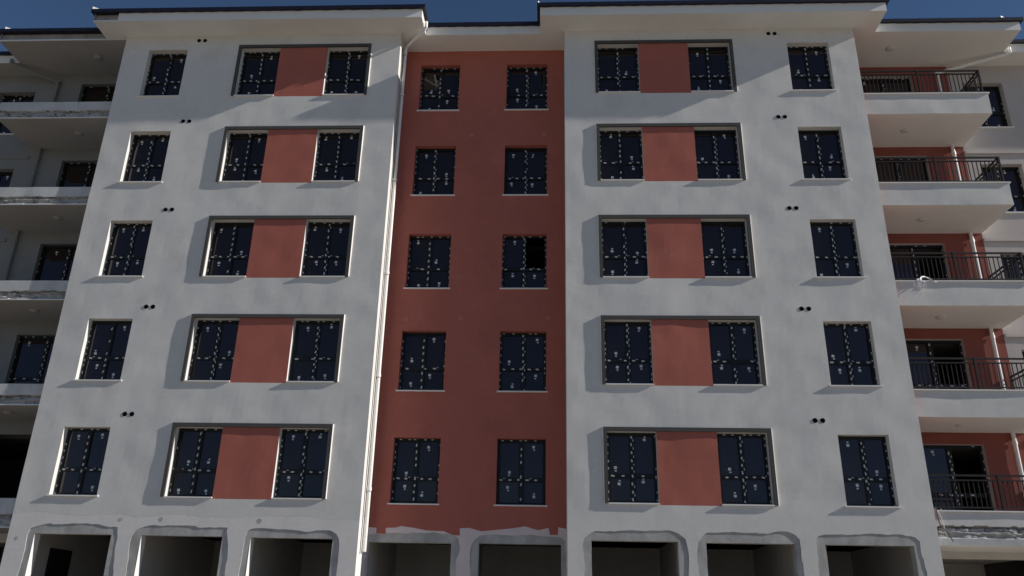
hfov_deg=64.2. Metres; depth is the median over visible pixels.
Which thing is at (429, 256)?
window
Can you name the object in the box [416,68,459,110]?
window
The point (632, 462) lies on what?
window
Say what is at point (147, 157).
window
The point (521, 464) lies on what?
window
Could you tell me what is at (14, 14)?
sky
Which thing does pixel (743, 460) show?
window
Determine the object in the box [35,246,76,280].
balcony door
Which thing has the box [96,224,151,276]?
window
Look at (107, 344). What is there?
window
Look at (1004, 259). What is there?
window
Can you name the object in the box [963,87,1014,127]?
window
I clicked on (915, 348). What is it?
balcony door
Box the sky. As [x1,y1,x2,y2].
[0,0,1023,50]
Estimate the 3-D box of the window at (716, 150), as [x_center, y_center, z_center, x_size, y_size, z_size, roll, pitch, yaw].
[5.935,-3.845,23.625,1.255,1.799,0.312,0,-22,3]
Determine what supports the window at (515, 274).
in the apartment building
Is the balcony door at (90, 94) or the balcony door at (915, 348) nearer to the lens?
the balcony door at (915, 348)
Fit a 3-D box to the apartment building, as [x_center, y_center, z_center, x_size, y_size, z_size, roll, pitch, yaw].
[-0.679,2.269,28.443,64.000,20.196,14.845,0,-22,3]
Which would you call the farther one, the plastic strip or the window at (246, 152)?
the window at (246, 152)
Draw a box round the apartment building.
[0,0,1023,575]
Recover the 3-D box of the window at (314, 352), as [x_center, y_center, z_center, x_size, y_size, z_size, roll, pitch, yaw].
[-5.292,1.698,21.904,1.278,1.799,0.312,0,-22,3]
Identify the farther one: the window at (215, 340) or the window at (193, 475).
the window at (215, 340)
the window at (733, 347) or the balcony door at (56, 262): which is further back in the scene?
the balcony door at (56, 262)
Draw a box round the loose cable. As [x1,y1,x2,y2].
[934,506,953,541]
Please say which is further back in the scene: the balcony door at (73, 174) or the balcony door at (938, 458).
the balcony door at (73, 174)
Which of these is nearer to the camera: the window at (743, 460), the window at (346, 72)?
the window at (743, 460)
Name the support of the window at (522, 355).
in the apartment building
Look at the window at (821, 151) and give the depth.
23.62 m
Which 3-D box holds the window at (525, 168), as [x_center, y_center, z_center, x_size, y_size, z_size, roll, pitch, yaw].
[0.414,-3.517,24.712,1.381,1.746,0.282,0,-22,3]
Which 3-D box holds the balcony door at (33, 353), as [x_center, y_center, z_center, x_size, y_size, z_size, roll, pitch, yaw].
[-13.965,2.381,24.223,1.766,1.976,0.072,0,-22,3]
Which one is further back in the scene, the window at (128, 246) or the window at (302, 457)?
the window at (128, 246)
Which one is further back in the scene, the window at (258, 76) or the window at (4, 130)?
the window at (4, 130)
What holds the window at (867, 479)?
in the apartment building
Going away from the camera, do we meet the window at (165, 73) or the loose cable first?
the loose cable
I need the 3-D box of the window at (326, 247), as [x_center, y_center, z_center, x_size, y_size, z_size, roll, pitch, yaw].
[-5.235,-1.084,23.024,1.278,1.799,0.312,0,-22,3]
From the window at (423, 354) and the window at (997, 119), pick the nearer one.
the window at (423, 354)
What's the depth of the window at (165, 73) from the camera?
25.67 m
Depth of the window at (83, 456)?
21.16 m
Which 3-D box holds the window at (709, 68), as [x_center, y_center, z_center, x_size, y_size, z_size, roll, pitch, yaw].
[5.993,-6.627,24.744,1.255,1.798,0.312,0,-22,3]
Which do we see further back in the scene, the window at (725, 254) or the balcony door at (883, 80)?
the balcony door at (883, 80)
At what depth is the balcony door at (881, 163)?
25.48 m
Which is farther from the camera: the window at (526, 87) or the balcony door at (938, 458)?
the window at (526, 87)
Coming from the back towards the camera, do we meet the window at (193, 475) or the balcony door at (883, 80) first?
the balcony door at (883, 80)
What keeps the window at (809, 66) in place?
in the apartment building
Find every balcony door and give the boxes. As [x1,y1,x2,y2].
[8,336,55,383]
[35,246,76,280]
[59,163,96,186]
[80,86,115,101]
[861,79,910,91]
[875,159,927,180]
[889,245,946,277]
[905,340,969,388]
[923,445,993,510]
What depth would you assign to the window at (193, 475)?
21.03 m
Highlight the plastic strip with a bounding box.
[915,276,936,288]
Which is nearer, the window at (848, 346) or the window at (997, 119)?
the window at (848, 346)
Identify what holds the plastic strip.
hanging from the apartment building
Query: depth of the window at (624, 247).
22.76 m
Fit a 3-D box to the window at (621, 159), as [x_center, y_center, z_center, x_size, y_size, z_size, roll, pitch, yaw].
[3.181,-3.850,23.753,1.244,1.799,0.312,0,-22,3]
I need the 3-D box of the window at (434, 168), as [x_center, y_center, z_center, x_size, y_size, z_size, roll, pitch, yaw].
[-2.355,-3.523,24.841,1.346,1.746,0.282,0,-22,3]
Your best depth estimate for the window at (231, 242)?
23.29 m
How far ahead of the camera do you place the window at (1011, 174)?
25.19 m
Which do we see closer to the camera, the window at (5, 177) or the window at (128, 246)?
the window at (128, 246)
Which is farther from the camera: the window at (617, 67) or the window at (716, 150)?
the window at (617, 67)
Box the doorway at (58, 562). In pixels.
[44,548,72,575]
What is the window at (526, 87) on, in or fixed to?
in the apartment building
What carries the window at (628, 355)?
in the apartment building
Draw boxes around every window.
[0,95,34,134]
[0,172,12,186]
[46,428,109,496]
[72,321,131,380]
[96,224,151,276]
[117,135,169,182]
[137,54,186,96]
[163,428,222,497]
[184,320,238,381]
[202,222,253,276]
[218,133,267,182]
[233,52,279,96]
[271,429,328,499]
[286,321,339,382]
[299,222,349,276]
[311,133,358,181]
[322,51,367,95]
[387,439,440,504]
[396,333,445,391]
[403,236,450,288]
[410,149,455,195]
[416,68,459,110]
[494,440,546,506]
[497,333,547,392]
[499,236,547,288]
[502,148,547,195]
[504,67,548,110]
[598,48,639,92]
[600,131,644,180]
[602,222,648,277]
[604,322,653,384]
[607,433,659,504]
[688,47,733,91]
[694,130,742,180]
[701,222,751,277]
[708,322,762,385]
[717,434,774,505]
[787,46,837,90]
[798,130,850,179]
[810,222,866,277]
[823,324,883,386]
[838,436,901,507]
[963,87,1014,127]
[981,167,1023,212]
[1000,255,1023,277]
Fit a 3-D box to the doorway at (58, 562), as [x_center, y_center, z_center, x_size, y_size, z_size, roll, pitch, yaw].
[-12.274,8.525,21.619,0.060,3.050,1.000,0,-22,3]
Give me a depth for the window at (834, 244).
22.49 m
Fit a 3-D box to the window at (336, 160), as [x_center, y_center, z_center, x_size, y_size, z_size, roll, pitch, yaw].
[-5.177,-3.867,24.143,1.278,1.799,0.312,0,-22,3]
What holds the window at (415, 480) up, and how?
in the apartment building
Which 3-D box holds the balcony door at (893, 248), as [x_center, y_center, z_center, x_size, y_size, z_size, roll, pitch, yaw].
[11.974,-0.350,24.134,1.766,1.976,0.072,0,-22,3]
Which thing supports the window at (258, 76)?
in the apartment building

